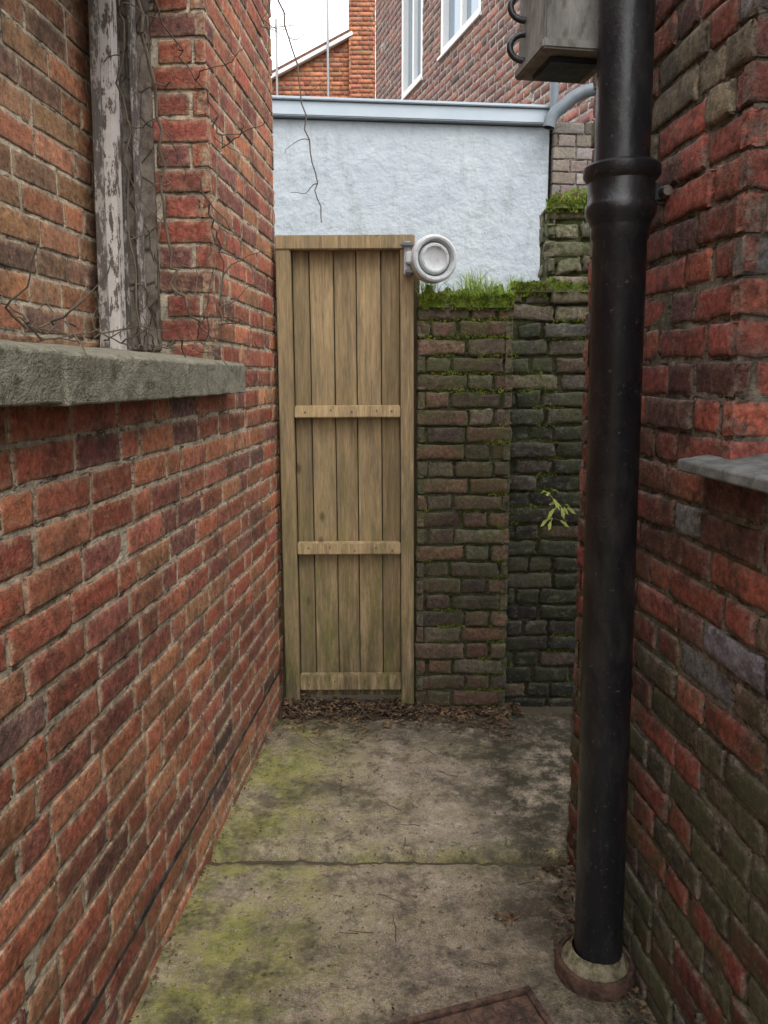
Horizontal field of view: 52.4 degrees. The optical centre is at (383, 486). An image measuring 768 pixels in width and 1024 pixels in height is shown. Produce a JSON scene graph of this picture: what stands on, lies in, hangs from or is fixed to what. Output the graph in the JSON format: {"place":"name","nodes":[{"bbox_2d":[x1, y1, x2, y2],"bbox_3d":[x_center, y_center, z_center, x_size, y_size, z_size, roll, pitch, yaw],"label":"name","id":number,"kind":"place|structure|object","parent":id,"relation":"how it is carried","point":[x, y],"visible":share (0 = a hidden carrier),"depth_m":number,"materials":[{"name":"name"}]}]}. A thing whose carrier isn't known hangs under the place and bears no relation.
{"place":"outdoors","nodes":[
{"label":"outdoors","id":0,"kind":"place"},
{"bbox_2d":[116,0,132,350],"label":"jamb lining","id":1,"kind":"object","parent":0,"point":[127,288],"visible":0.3,"depth_m":2.39,"materials":[{"name":"grey wood"}]},
{"bbox_2d":[126,0,148,351],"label":"jamb bead","id":2,"kind":"object","parent":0,"point":[135,122],"visible":0.84,"depth_m":2.34,"materials":[{"name":"grey wood"}]},
{"bbox_2d":[270,0,375,98],"label":"sky","id":3,"kind":"structure","parent":0,"point":[310,19],"materials":[{"name":"white"}]},
{"bbox_2d":[128,692,657,1023],"bbox_3d":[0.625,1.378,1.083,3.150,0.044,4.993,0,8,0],"label":"concrete path","id":4,"kind":"structure","parent":0,"point":[415,974],"depth_m":2.32,"materials":[{"name":"grey concrete"}]},
{"bbox_2d":[0,0,283,1023],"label":"brick wall","id":5,"kind":"structure","parent":4,"relation":"on","point":[140,614],"depth_m":2.02,"materials":[{"name":"red brick"}]},
{"bbox_2d":[0,339,61,406],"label":"sill stone","id":6,"kind":"object","parent":5,"relation":"on","point":[29,374],"visible":1,"depth_m":1.25,"materials":[{"name":"grey stone"}]},
{"bbox_2d":[22,342,245,405],"bbox_3d":[-0.718,-0.297,2.003,0.424,0.139,1.256,1,8,4],"label":"sill stone","id":7,"kind":"object","parent":5,"relation":"on","point":[114,375],"visible":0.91,"depth_m":1.70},
{"bbox_2d":[88,0,109,347],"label":"painted stile edge","id":8,"kind":"object","parent":7,"relation":"on","point":[97,121],"visible":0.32,"depth_m":2.27,"materials":[{"name":"paint"}]},
{"bbox_2d":[98,0,126,349],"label":"painted stile","id":9,"kind":"object","parent":7,"relation":"on","point":[112,156],"visible":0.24,"depth_m":2.29,"materials":[{"name":"paint"}]},
{"bbox_2d":[118,0,161,351],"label":"jamb render","id":10,"kind":"object","parent":7,"relation":"on","point":[147,158],"visible":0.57,"depth_m":2.37,"materials":[{"name":"grey paint"}]},
{"bbox_2d":[0,0,325,370],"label":"dead vine","id":11,"kind":"object","parent":5,"relation":"on","point":[151,73],"visible":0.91,"depth_m":2.27,"materials":[{"name":"brown plant"}]},
{"bbox_2d":[82,668,280,1023],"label":"damp proof course","id":12,"kind":"object","parent":5,"relation":"on","point":[136,929],"visible":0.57,"depth_m":2.04,"materials":[{"name":"stone"}]},
{"bbox_2d":[272,0,374,98],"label":"walls and chimney","id":13,"kind":"structure","parent":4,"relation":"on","point":[352,66],"depth_m":13.11,"materials":[{"name":"orange brick"}]},
{"bbox_2d":[270,18,293,94],"bbox_3d":[-1.780,-6.847,12.973,0.601,1.750,0.400,0,8,0],"label":"tv antenna","id":14,"kind":"object","parent":13,"relation":"attached to","point":[276,44],"visible":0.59,"depth_m":12.91,"materials":[{"name":"metal"}]},
{"bbox_2d":[272,29,349,72],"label":"roof slab","id":15,"kind":"structure","parent":13,"relation":"on","point":[313,49],"depth_m":13.01,"materials":[{"name":"tile"}]},
{"bbox_2d":[271,31,352,79],"bbox_3d":[-1.550,-7.048,13.076,2.080,1.079,0.100,0,8,0],"label":"verge board","id":16,"kind":"object","parent":15,"relation":"attached to","point":[313,54],"visible":0.6,"depth_m":13.02,"materials":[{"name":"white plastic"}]},
{"bbox_2d":[326,0,329,96],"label":"tv antenna","id":17,"kind":"object","parent":13,"relation":"attached to","point":[327,29],"visible":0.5,"depth_m":12.89,"materials":[{"name":"metal"}]},
{"bbox_2d":[274,255,419,702],"bbox_3d":[-0.164,-0.012,3.533,0.638,2.060,0.071,0,8,-1],"label":"gate post","id":18,"kind":"object","parent":4,"relation":"on","point":[416,298],"visible":0.04,"depth_m":3.50,"materials":[{"name":"brown wood"}]},
{"bbox_2d":[274,234,414,703],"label":"wooden gate","id":19,"kind":"structure","parent":18,"relation":"attached to","point":[345,319],"depth_m":3.43,"materials":[{"name":"brown wood"}]},
{"bbox_2d":[400,234,456,283],"bbox_3d":[0.185,-0.944,3.234,0.236,0.194,0.096,-1,8,-7],"label":"retractable clothesline reel","id":20,"kind":"object","parent":19,"relation":"attached to","point":[431,258],"visible":1,"depth_m":3.21,"materials":[{"name":"grey plastic"}]},
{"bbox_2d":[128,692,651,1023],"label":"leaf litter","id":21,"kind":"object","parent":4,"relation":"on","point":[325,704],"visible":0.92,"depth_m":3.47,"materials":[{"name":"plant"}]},
{"bbox_2d":[278,695,541,987],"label":"fallen twigs","id":22,"kind":"object","parent":4,"relation":"on","point":[425,716],"visible":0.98,"depth_m":3.35,"materials":[{"name":"brown wood"}]},
{"bbox_2d":[386,985,553,1023],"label":"manhole cover","id":23,"kind":"object","parent":4,"relation":"on","point":[521,1005],"visible":1,"depth_m":1.84,"materials":[{"name":"metal"}]},
{"bbox_2d":[503,208,590,706],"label":"brick wall","id":24,"kind":"structure","parent":4,"relation":"on","point":[541,605],"depth_m":3.51,"materials":[{"name":"brick"}]},
{"bbox_2d":[416,188,589,704],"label":"moss clumps","id":25,"kind":"object","parent":24,"relation":"attached to","point":[498,299],"visible":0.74,"depth_m":3.37,"materials":[{"name":"green plant"}]},
{"bbox_2d":[414,268,579,297],"bbox_3d":[0.602,-0.896,3.444,1.024,0.156,0.316,-2,8,-11],"label":"grass tuft","id":26,"kind":"object","parent":25,"relation":"on","point":[477,288],"visible":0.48,"depth_m":3.34,"materials":[{"name":"green plant"}]},
{"bbox_2d":[540,488,574,529],"bbox_3d":[0.778,0.102,3.484,0.160,0.192,0.049,0,8,0],"label":"wall fern","id":27,"kind":"object","parent":24,"relation":"attached to","point":[556,503],"depth_m":3.49,"materials":[{"name":"green plant"}]},
{"bbox_2d":[548,122,593,199],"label":"brick wall","id":28,"kind":"structure","parent":4,"relation":"on","point":[570,154],"depth_m":4.88,"materials":[{"name":"beige brick"}]},
{"bbox_2d":[555,932,635,1001],"bbox_3d":[0.537,1.217,1.989,0.200,0.096,0.200,0,8,0],"label":"clay drain collar","id":29,"kind":"object","parent":4,"relation":"on","point":[578,975],"visible":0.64,"depth_m":1.92,"materials":[{"name":"brown ceramic"}]},
{"bbox_2d":[566,0,767,1023],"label":"brick wall","id":30,"kind":"structure","parent":4,"relation":"on","point":[695,930],"depth_m":1.60,"materials":[{"name":"red brick"}]},
{"bbox_2d":[507,0,597,83],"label":"wall utility box","id":31,"kind":"object","parent":30,"relation":"attached to","point":[557,41],"visible":0.84,"depth_m":1.77,"materials":[{"name":"grey paint"}]},
{"bbox_2d":[574,0,672,964],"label":"soil pipe","id":32,"kind":"object","parent":30,"relation":"attached to","point":[627,194],"visible":0.99,"depth_m":1.76,"materials":[{"name":"black paint"}]},
{"bbox_2d":[677,453,767,493],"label":"slate window sill","id":33,"kind":"structure","parent":30,"relation":"on","point":[749,472],"depth_m":1.41,"materials":[{"name":"grey stone"}]},
{"bbox_2d":[271,95,549,293],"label":"white rendered wall","id":34,"kind":"structure","parent":0,"point":[476,196],"depth_m":4.83,"materials":[{"name":"paint"}]},
{"bbox_2d":[272,100,548,126],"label":"coping fascia","id":35,"kind":"structure","parent":34,"relation":"on","point":[398,113],"depth_m":4.73,"materials":[{"name":"paint"}]},
{"bbox_2d":[543,82,595,129],"bbox_3d":[1.236,-2.322,4.703,0.546,0.305,0.109,1,8,6],"label":"gutter downpipe","id":36,"kind":"object","parent":34,"relation":"attached to","point":[558,108],"visible":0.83,"depth_m":4.69,"materials":[{"name":"grey plastic"}]},
{"bbox_2d":[414,303,515,715],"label":"brick pillar","id":37,"kind":"structure","parent":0,"point":[461,469],"depth_m":3.43,"materials":[{"name":"brick"}]},
{"bbox_2d":[375,0,594,122],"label":"walls","id":38,"kind":"structure","parent":0,"point":[476,63],"depth_m":6.96,"materials":[{"name":"brown brick"}]},
{"bbox_2d":[402,0,408,96],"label":"window stile","id":39,"kind":"object","parent":38,"relation":"attached to","point":[405,21],"depth_m":8.65,"materials":[{"name":"white wood"}]},
{"bbox_2d":[401,77,422,99],"bbox_3d":[0.326,-4.279,8.447,0.120,0.030,0.770,-2,8,-16],"label":"window sill","id":40,"kind":"structure","parent":38,"relation":"attached to","point":[412,88],"depth_m":8.34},
{"bbox_2d":[403,73,420,95],"bbox_3d":[0.331,-4.332,8.441,0.068,0.065,0.600,-2,8,-16],"label":"window rail","id":41,"kind":"object","parent":38,"relation":"attached to","point":[412,84],"depth_m":8.40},
{"bbox_2d":[408,0,420,86],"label":"window glass","id":42,"kind":"object","parent":38,"relation":"attached to","point":[410,41],"visible":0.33,"depth_m":8.53,"materials":[{"name":"glass"}]},
{"bbox_2d":[412,0,417,82],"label":"window mullion","id":43,"kind":"structure","parent":38,"relation":"attached to","point":[415,45],"depth_m":8.36},
{"bbox_2d":[421,0,422,76],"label":"window stile","id":44,"kind":"object","parent":38,"relation":"attached to","point":[421,34],"depth_m":8.06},
{"bbox_2d":[441,0,448,53],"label":"window stile","id":45,"kind":"object","parent":38,"relation":"attached to","point":[444,22],"depth_m":7.50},
{"bbox_2d":[437,11,481,61],"bbox_3d":[0.717,-4.094,7.129,0.120,0.030,1.041,-2,8,-16],"label":"window sill","id":46,"kind":"structure","parent":38,"relation":"attached to","point":[461,34],"depth_m":7.04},
{"bbox_2d":[443,9,477,50],"bbox_3d":[0.722,-4.147,7.124,0.068,0.065,0.871,-2,8,-16],"label":"window rail","id":47,"kind":"object","parent":38,"relation":"attached to","point":[460,29],"depth_m":7.08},
{"bbox_2d":[460,0,466,27],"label":"window mullion","id":48,"kind":"structure","parent":38,"relation":"attached to","point":[463,13],"depth_m":7.08},
{"bbox_2d":[449,0,478,40],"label":"window glass","id":49,"kind":"object","parent":38,"relation":"attached to","point":[454,14],"depth_m":7.32,"materials":[{"name":"glass"}]}
]}

